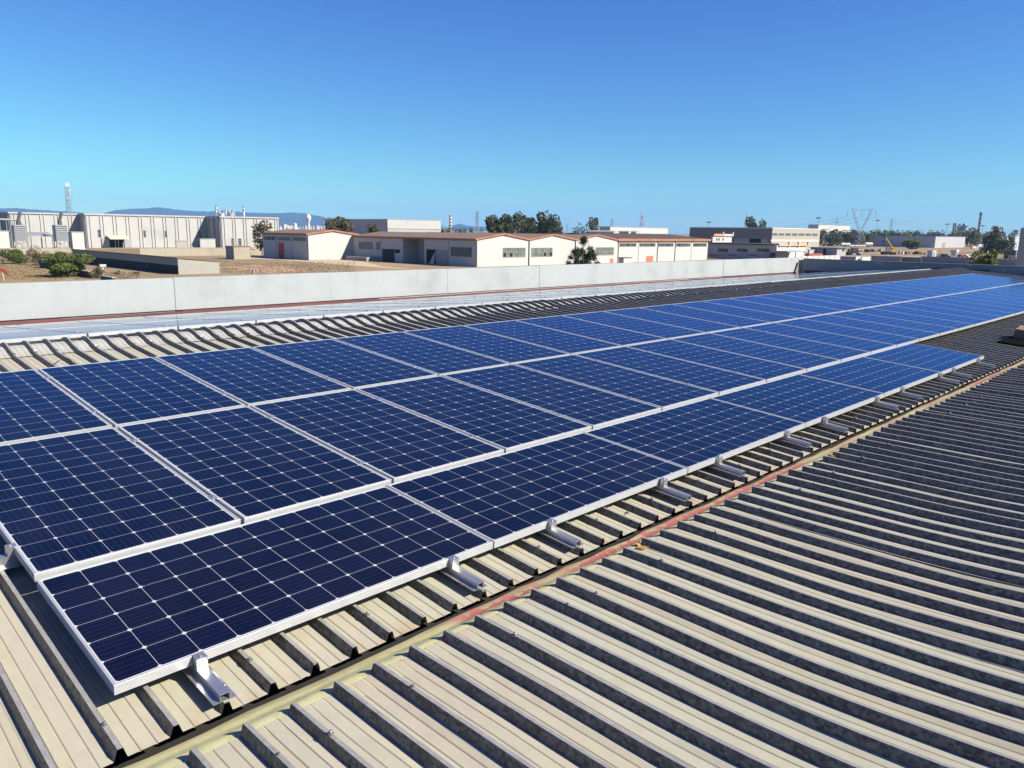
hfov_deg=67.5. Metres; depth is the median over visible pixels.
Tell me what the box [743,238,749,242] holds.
roller door
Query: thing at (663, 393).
solar panel
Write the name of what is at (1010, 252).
dark shed
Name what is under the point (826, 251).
site office
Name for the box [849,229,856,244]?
belt tree
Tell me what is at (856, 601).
factory building
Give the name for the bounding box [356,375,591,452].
solar panel
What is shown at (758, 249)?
window
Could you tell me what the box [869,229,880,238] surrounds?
belt tree
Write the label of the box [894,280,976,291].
solar panel
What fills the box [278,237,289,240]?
window
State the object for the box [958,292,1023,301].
solar panel
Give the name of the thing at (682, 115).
sky
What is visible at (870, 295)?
solar panel
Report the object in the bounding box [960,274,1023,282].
solar panel
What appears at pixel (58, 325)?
solar panel
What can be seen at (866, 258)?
boundary wall
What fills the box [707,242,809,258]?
striped workshop
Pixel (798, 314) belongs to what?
solar panel
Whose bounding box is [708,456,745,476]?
mounting rail
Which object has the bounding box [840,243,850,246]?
liquid tank
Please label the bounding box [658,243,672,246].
window
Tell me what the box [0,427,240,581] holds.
solar panel
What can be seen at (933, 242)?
corrugated hall
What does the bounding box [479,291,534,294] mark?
solar panel
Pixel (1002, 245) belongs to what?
leafy tree
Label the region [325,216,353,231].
roadside tree
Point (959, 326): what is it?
solar panel
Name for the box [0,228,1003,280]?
ground
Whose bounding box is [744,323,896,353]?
solar panel
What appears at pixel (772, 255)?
carport
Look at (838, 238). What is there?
belt tree
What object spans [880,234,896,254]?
mobile crane
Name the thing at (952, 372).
mounting rail
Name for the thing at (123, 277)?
dry weeds
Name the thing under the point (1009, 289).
solar panel
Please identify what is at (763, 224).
evergreen tree
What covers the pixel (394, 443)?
solar panel
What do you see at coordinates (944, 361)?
solar panel
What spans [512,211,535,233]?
eucalyptus tree
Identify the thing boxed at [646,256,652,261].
door
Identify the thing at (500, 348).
solar panel
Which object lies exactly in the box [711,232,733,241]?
white house
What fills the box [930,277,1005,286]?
solar panel
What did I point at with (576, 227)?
eucalyptus tree
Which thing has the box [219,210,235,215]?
refinery
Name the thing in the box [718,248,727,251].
window
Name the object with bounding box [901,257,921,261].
boundary wall
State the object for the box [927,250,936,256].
white cabin
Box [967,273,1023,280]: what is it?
solar panel
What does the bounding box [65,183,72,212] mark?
radio mast
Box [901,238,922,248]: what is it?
round bush
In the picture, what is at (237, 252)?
block hut
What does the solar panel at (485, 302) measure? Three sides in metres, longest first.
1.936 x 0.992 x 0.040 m
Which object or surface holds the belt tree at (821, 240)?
on the ground at (143, 274)
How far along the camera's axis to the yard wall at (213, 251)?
224.44 m
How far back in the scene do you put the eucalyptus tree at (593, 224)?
360.66 m
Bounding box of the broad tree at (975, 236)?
[965,227,980,246]
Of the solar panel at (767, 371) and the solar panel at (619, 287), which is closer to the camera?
the solar panel at (767, 371)
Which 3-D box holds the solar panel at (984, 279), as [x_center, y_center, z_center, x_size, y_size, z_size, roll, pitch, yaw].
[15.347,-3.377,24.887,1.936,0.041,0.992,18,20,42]
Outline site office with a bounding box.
[811,247,846,255]
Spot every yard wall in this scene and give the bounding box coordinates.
[0,248,70,253]
[139,247,262,255]
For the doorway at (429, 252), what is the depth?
191.58 m
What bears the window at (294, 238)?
in the gabled block at (302, 244)
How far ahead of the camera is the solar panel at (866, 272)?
26.40 m
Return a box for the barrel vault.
[588,230,618,232]
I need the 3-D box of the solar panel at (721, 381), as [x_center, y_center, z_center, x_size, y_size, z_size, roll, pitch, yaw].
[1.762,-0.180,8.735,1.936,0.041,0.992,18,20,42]
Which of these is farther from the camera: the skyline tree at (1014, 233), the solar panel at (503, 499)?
the skyline tree at (1014, 233)
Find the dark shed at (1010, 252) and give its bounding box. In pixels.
[1003,250,1017,258]
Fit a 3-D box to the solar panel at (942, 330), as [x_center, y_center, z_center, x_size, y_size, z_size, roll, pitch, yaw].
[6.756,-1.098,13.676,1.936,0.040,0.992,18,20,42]
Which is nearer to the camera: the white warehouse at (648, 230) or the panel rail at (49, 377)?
the panel rail at (49, 377)
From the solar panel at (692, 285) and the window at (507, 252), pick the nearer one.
the solar panel at (692, 285)
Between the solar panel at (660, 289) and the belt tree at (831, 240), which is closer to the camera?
the solar panel at (660, 289)
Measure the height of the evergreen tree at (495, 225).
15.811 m
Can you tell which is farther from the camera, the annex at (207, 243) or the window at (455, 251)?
the annex at (207, 243)
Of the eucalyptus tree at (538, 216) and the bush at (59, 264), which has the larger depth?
the eucalyptus tree at (538, 216)
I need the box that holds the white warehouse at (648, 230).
[599,226,667,233]
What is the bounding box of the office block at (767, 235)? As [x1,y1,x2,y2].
[689,227,820,251]
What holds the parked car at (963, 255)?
on the yard road
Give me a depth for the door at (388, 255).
203.54 m
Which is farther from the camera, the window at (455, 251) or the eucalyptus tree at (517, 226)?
the eucalyptus tree at (517, 226)
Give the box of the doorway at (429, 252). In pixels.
[426,249,435,264]
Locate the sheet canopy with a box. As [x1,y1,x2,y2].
[26,232,53,247]
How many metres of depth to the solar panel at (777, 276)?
26.57 m
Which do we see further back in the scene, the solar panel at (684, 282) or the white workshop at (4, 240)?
the white workshop at (4, 240)
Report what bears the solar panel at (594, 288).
on the factory building
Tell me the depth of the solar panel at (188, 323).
10.06 m
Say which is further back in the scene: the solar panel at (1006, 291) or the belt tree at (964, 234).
the belt tree at (964, 234)
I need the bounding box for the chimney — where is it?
[449,215,451,229]
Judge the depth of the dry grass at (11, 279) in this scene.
128.73 m
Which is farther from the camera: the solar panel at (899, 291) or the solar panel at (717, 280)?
the solar panel at (717, 280)
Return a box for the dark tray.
[997,336,1023,346]
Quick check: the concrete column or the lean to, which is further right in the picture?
the concrete column
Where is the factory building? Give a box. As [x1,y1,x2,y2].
[0,257,1023,767]
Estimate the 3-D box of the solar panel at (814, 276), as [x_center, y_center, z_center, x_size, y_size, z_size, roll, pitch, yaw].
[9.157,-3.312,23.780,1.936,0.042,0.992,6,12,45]
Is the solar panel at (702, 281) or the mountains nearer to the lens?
the solar panel at (702, 281)
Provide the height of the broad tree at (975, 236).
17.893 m
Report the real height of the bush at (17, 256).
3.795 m
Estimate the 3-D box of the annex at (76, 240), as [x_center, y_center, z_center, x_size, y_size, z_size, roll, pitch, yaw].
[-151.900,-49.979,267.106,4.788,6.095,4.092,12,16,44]
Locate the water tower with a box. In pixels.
[306,214,310,229]
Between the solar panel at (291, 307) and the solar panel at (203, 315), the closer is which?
the solar panel at (203, 315)
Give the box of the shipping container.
[805,253,822,255]
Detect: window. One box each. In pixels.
[264,236,275,239]
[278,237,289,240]
[293,237,305,240]
[359,242,372,248]
[376,242,379,249]
[451,247,471,256]
[503,248,525,256]
[531,248,552,256]
[596,247,613,254]
[620,243,635,246]
[640,243,654,246]
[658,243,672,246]
[676,243,689,246]
[693,243,706,246]
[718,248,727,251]
[737,248,747,251]
[757,248,769,251]
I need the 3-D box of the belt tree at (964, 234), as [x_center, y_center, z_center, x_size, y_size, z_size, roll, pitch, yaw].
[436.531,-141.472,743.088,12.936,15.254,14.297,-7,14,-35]
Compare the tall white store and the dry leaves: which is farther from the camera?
the tall white store
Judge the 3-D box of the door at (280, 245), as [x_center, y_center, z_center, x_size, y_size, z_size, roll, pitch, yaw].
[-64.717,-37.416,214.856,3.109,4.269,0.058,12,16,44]
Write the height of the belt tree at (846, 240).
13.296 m
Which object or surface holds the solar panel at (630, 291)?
on the factory building
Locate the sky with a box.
[0,0,1023,237]
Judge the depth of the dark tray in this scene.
12.76 m
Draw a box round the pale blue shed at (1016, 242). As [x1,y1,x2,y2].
[1013,238,1018,249]
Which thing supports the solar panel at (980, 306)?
on the factory building
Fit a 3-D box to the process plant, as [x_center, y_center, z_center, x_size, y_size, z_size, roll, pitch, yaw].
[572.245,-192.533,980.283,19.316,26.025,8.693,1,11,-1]
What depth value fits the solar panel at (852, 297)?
17.07 m
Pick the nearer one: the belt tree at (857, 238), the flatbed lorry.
the flatbed lorry
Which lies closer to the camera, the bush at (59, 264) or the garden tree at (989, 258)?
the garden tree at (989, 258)
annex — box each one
[68,232,84,249]
[199,239,215,247]
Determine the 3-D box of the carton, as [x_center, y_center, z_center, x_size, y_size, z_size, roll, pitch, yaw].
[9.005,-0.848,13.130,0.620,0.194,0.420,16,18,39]
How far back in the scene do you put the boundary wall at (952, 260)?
247.78 m
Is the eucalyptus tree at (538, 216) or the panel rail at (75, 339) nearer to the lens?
the panel rail at (75, 339)
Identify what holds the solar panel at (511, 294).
on the factory building
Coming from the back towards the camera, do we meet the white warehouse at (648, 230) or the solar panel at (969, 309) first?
the white warehouse at (648, 230)
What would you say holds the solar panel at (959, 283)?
on the factory building
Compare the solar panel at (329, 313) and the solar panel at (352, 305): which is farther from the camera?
the solar panel at (352, 305)
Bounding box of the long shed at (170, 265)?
[72,249,221,273]
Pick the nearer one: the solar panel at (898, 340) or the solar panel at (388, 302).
the solar panel at (898, 340)
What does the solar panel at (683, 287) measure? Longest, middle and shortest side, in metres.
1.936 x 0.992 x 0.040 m
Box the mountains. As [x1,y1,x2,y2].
[0,207,448,229]
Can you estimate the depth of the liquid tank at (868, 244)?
577.64 m
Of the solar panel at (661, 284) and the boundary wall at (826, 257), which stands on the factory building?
the solar panel at (661, 284)
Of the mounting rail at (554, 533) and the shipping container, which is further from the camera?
the shipping container
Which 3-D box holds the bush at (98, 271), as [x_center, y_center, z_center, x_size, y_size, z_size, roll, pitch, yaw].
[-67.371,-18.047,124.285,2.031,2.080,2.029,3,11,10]
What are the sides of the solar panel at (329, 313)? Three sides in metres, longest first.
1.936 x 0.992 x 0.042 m
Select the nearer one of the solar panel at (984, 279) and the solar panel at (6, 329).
the solar panel at (6, 329)
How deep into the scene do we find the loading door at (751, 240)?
371.82 m
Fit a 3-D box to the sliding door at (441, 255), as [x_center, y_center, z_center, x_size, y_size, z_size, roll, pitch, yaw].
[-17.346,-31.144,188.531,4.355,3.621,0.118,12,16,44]
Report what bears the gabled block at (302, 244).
on the ground at (143, 274)
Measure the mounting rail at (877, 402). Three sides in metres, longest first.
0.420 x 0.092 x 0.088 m
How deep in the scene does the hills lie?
8757.12 m
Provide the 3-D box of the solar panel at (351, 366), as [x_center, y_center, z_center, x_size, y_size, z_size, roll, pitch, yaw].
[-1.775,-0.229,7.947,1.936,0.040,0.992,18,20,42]
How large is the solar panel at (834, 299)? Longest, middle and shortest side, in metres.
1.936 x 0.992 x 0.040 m
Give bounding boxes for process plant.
[952,223,967,233]
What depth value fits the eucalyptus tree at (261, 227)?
230.94 m
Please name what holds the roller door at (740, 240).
in the office block at (767, 235)
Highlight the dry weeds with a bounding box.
[0,247,977,278]
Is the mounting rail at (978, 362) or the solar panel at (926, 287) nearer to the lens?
the mounting rail at (978, 362)
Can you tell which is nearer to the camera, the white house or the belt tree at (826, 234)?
the white house
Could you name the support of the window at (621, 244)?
in the long white wing
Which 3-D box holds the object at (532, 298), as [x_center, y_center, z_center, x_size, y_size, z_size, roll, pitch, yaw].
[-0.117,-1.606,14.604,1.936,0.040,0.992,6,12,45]
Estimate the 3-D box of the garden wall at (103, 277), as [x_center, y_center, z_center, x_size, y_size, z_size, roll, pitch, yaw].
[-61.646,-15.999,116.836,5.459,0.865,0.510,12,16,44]
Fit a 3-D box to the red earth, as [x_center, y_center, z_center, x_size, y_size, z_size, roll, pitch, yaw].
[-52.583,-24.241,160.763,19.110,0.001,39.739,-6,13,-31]
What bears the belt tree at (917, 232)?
on the ground at (143, 274)
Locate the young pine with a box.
[566,235,600,264]
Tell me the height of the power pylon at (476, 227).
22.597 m
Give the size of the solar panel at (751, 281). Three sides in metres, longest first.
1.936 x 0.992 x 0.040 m
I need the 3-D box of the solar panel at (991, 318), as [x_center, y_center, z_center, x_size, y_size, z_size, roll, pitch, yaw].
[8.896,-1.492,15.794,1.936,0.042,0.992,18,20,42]
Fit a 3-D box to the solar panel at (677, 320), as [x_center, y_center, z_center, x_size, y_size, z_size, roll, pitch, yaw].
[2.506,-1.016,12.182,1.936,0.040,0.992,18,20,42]
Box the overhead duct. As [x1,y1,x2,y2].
[0,218,23,244]
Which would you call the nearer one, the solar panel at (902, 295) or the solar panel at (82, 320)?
the solar panel at (82, 320)
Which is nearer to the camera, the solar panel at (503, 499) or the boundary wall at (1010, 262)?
the solar panel at (503, 499)
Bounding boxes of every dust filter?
[11,212,27,247]
[52,212,68,247]
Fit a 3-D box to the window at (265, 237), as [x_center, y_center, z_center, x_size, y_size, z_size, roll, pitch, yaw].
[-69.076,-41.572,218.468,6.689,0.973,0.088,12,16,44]
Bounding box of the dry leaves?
[635,540,656,549]
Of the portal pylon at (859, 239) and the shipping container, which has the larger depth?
the portal pylon at (859, 239)
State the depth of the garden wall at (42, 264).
152.06 m
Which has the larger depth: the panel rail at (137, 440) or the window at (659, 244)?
the window at (659, 244)
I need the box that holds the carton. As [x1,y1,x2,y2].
[1013,325,1023,339]
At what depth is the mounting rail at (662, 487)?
5.23 m
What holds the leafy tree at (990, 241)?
on the ground at (143, 274)
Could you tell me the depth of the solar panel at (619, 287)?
20.25 m
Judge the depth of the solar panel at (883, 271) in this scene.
27.02 m
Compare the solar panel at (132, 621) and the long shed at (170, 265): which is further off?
the long shed at (170, 265)
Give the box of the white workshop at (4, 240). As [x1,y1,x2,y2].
[0,231,9,247]
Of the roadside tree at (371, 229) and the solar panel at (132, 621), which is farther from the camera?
the roadside tree at (371, 229)
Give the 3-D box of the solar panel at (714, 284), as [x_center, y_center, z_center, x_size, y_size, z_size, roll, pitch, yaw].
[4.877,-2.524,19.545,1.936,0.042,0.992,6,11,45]
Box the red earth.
[219,264,315,273]
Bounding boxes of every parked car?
[957,254,967,257]
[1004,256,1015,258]
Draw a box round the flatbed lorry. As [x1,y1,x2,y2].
[846,248,861,254]
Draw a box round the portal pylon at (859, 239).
[847,207,876,248]
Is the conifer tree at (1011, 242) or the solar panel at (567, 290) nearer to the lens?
the solar panel at (567, 290)
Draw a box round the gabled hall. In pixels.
[346,230,617,266]
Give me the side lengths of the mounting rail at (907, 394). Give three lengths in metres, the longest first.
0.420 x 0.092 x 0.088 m
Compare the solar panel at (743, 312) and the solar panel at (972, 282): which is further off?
the solar panel at (972, 282)
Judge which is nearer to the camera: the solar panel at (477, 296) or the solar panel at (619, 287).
the solar panel at (477, 296)
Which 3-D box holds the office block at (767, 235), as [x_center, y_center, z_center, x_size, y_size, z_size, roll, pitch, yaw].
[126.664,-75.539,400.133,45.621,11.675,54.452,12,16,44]
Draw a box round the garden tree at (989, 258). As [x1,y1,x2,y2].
[969,248,997,264]
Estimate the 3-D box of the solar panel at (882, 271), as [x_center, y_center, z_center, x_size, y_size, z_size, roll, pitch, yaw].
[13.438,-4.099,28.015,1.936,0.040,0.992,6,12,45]
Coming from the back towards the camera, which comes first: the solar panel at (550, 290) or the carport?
the carport
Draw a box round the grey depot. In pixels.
[925,235,970,245]
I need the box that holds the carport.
[770,250,804,257]
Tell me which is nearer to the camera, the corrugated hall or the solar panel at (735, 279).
the solar panel at (735, 279)
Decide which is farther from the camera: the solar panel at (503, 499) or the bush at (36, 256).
the bush at (36, 256)
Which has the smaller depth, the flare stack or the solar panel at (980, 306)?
the solar panel at (980, 306)
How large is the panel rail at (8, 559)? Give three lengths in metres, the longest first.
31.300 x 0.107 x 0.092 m
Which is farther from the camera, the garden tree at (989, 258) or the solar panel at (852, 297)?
the garden tree at (989, 258)
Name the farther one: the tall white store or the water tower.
the tall white store
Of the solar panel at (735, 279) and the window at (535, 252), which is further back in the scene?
the window at (535, 252)
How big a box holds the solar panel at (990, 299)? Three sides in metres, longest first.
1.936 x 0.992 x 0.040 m
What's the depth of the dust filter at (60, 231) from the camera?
260.32 m
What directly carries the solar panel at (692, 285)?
on the factory building
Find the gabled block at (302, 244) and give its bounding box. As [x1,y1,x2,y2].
[260,229,359,259]
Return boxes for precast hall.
[0,212,278,247]
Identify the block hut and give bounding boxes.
[225,246,250,258]
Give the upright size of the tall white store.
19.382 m
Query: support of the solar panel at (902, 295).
on the factory building
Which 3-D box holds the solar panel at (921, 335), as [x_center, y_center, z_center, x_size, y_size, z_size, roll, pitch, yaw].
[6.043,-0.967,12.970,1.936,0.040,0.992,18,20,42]
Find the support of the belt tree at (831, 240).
on the ground at (143, 274)
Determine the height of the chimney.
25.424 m
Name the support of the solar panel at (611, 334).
on the factory building
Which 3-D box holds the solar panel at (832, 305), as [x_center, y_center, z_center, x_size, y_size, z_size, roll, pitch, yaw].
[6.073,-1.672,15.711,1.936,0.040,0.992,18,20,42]
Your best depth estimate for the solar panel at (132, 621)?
3.61 m
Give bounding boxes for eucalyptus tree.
[251,219,272,255]
[509,217,525,232]
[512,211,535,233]
[527,211,546,233]
[538,210,560,233]
[552,215,562,233]
[571,223,581,232]
[585,217,598,232]
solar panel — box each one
[0,327,36,331]
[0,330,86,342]
[0,369,111,444]
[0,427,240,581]
[7,322,114,329]
[21,317,142,324]
[36,485,492,694]
[38,357,244,428]
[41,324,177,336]
[84,317,188,323]
[117,406,390,523]
[125,319,254,328]
[144,310,247,316]
[148,313,252,318]
[155,347,350,406]
[197,314,322,322]
[211,310,310,313]
[249,304,337,309]
[250,389,503,482]
[251,339,437,389]
[264,307,351,309]
[268,310,382,316]
[308,303,407,306]
[323,307,434,312]
[333,332,509,375]
[342,299,413,303]
[353,300,450,303]
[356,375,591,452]
[367,303,481,308]
[386,432,687,547]
[399,298,478,300]
[403,325,569,363]
[418,295,474,298]
[423,300,523,304]
[430,295,521,298]
[442,364,660,429]
[463,320,621,354]
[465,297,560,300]
[475,293,550,295]
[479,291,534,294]
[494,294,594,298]
[504,291,578,293]
[514,354,718,410]
[516,315,666,345]
[525,288,579,291]
[535,289,606,291]
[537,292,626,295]
[561,311,705,338]
[565,287,635,289]
[565,290,654,293]
[574,346,765,394]
[580,286,649,288]
[584,398,805,472]
[593,288,680,291]
[603,308,739,332]
[610,284,678,286]
[621,286,704,288]
[625,283,691,285]
[626,339,805,381]
[639,304,770,327]
[650,284,726,286]
[655,282,705,283]
[664,283,747,285]
[671,280,734,282]
[671,333,840,370]
[674,301,797,322]
[685,279,748,281]
[692,281,766,283]
[701,278,762,280]
[704,298,822,318]
[706,280,784,282]
[710,374,884,427]
[711,328,870,361]
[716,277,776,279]
[729,296,844,314]
[735,279,800,280]
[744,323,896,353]
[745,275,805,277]
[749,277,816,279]
[756,294,864,310]
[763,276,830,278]
[775,318,919,346]
[776,292,883,307]
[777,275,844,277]
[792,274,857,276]
[796,290,900,304]
[798,357,941,396]
[802,315,939,340]
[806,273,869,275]
[816,288,915,301]
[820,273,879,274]
[826,311,957,335]
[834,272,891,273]
[834,286,930,299]
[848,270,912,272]
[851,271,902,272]
[851,308,974,330]
[853,284,943,297]
[862,343,983,373]
[865,283,955,295]
[869,305,989,325]
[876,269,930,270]
[882,282,967,293]
[889,302,1002,321]
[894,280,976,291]
[905,279,987,289]
[905,300,1015,317]
[918,278,995,288]
[920,298,1023,314]
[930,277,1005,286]
[933,295,1023,309]
[941,276,1014,285]
[946,294,1023,305]
[950,275,1020,283]
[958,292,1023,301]
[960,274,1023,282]
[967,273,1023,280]
[971,290,1023,298]
[983,288,1023,295]
[991,287,1023,292]
[1002,286,1023,289]
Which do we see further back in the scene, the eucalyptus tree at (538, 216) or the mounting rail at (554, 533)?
the eucalyptus tree at (538, 216)
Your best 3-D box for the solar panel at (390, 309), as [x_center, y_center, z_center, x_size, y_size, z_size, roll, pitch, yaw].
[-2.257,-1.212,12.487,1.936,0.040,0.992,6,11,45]
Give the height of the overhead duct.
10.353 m
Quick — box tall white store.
[808,224,849,237]
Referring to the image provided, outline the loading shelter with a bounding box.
[175,241,187,247]
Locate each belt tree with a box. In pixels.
[819,232,826,244]
[820,229,829,242]
[825,229,841,244]
[835,231,843,245]
[841,230,854,242]
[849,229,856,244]
[851,231,862,244]
[863,231,875,244]
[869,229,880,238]
[894,230,910,235]
[914,230,923,235]
[928,230,944,234]
[958,231,970,239]
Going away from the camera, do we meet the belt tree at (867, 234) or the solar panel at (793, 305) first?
the solar panel at (793, 305)
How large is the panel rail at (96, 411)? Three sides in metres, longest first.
31.300 x 0.107 x 0.092 m
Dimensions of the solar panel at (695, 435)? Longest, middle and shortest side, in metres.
1.936 x 0.992 x 0.040 m
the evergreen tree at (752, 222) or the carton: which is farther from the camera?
the evergreen tree at (752, 222)
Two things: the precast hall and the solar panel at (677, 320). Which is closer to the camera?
the solar panel at (677, 320)
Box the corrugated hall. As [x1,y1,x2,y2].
[872,236,964,247]
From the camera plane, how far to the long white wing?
234.68 m
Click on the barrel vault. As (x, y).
(599, 231)
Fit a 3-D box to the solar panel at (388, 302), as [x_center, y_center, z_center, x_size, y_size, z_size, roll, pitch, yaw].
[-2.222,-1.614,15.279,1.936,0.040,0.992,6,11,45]
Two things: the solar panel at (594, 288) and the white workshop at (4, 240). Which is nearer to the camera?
the solar panel at (594, 288)
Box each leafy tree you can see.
[981,233,1003,253]
[983,226,1006,245]
[994,238,1013,254]
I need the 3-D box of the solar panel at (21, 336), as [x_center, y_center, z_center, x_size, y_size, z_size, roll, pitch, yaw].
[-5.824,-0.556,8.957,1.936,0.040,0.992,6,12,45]
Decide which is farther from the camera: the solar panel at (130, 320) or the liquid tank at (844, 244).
the liquid tank at (844, 244)
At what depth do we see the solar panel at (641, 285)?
20.96 m
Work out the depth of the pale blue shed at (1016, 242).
423.18 m
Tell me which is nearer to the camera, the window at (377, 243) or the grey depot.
the window at (377, 243)
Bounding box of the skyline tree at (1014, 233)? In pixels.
[1008,230,1017,248]
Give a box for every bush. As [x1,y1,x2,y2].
[0,249,28,263]
[24,245,50,265]
[39,251,94,277]
[89,266,104,277]
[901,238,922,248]
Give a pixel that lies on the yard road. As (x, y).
(889, 255)
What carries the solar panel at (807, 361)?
attached to the panel rail at (8, 559)
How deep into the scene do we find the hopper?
318.39 m
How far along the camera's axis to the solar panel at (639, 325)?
11.40 m
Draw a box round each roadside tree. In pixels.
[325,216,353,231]
[366,223,382,232]
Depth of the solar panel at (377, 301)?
17.05 m
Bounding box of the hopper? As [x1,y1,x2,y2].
[950,250,958,256]
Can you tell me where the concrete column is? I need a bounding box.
[1016,228,1023,265]
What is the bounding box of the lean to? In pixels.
[618,257,632,262]
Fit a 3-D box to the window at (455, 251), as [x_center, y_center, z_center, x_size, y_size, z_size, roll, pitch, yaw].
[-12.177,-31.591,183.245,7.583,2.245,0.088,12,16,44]
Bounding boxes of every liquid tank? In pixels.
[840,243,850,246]
[865,242,872,246]
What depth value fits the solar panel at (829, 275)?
24.28 m
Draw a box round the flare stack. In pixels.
[977,212,982,232]
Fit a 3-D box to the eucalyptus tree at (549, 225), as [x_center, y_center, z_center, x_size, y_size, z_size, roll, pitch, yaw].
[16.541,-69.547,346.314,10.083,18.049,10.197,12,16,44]
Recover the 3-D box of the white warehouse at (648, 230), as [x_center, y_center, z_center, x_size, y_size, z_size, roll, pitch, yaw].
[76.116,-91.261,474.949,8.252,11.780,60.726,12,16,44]
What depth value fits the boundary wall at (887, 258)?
250.77 m
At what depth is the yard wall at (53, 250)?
225.50 m
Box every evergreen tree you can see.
[484,214,514,232]
[744,216,757,227]
[758,218,769,227]
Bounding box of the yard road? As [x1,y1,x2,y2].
[849,255,969,257]
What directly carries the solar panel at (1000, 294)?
on the factory building
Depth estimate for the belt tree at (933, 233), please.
784.69 m
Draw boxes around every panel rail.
[0,305,1020,570]
[7,269,910,345]
[45,275,977,379]
[91,282,1001,414]
[131,288,1013,443]
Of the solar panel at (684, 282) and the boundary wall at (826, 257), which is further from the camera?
the boundary wall at (826, 257)
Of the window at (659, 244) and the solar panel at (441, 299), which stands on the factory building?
the solar panel at (441, 299)
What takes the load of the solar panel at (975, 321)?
on the factory building
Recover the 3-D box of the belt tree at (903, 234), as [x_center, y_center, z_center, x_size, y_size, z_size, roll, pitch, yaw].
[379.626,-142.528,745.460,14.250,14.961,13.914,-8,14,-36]
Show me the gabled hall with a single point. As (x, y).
(443, 247)
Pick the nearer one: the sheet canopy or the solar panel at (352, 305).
the solar panel at (352, 305)
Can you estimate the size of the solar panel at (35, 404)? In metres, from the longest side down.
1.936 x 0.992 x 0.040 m
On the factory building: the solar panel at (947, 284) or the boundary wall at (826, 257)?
the solar panel at (947, 284)
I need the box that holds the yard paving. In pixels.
[251,257,414,269]
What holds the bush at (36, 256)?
on the ground at (143, 274)
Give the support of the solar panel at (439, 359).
on the factory building
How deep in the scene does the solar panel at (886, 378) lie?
9.17 m
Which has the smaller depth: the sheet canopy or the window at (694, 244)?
the window at (694, 244)
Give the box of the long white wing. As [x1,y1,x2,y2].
[565,233,710,262]
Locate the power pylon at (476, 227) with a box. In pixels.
[472,211,481,232]
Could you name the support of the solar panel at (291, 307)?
on the factory building
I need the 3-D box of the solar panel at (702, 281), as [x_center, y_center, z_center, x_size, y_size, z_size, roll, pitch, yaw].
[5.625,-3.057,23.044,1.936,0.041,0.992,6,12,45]
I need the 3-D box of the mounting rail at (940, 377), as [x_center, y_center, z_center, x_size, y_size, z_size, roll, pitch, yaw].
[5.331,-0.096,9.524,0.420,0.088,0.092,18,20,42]
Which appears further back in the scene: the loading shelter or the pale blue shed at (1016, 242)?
the pale blue shed at (1016, 242)
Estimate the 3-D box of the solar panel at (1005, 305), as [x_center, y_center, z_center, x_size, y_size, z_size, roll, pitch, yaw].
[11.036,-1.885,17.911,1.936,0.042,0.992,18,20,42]
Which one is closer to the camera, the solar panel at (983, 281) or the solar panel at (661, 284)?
the solar panel at (661, 284)
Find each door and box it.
[278,243,283,257]
[382,249,394,261]
[436,250,446,264]
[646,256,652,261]
[734,238,742,242]
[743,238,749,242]
[749,239,760,242]
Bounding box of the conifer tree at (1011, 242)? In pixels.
[1007,236,1018,249]
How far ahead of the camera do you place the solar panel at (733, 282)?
20.06 m
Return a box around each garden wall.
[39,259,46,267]
[76,270,91,277]
[100,275,115,279]
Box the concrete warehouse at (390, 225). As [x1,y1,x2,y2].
[325,219,440,233]
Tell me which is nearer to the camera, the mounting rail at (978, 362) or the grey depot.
the mounting rail at (978, 362)
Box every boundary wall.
[795,255,840,259]
[840,256,855,259]
[861,256,870,260]
[871,255,901,261]
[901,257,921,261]
[921,256,970,263]
[975,258,1015,265]
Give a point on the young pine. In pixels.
(578, 253)
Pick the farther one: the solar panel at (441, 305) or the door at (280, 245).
the door at (280, 245)
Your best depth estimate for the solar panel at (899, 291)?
19.20 m
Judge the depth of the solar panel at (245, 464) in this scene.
5.04 m
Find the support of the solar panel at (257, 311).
on the factory building
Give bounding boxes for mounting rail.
[182,651,236,705]
[439,555,486,590]
[538,518,582,548]
[650,477,692,501]
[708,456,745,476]
[778,430,811,447]
[815,416,848,431]
[869,396,898,409]
[894,387,922,398]
[933,373,958,383]
[947,367,971,377]
[971,358,994,367]
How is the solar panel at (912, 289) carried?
on the factory building
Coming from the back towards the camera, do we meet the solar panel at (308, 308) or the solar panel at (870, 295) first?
the solar panel at (870, 295)
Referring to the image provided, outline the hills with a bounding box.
[443,224,486,230]
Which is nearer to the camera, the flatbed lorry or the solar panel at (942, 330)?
the solar panel at (942, 330)
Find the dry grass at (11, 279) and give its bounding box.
[0,263,63,282]

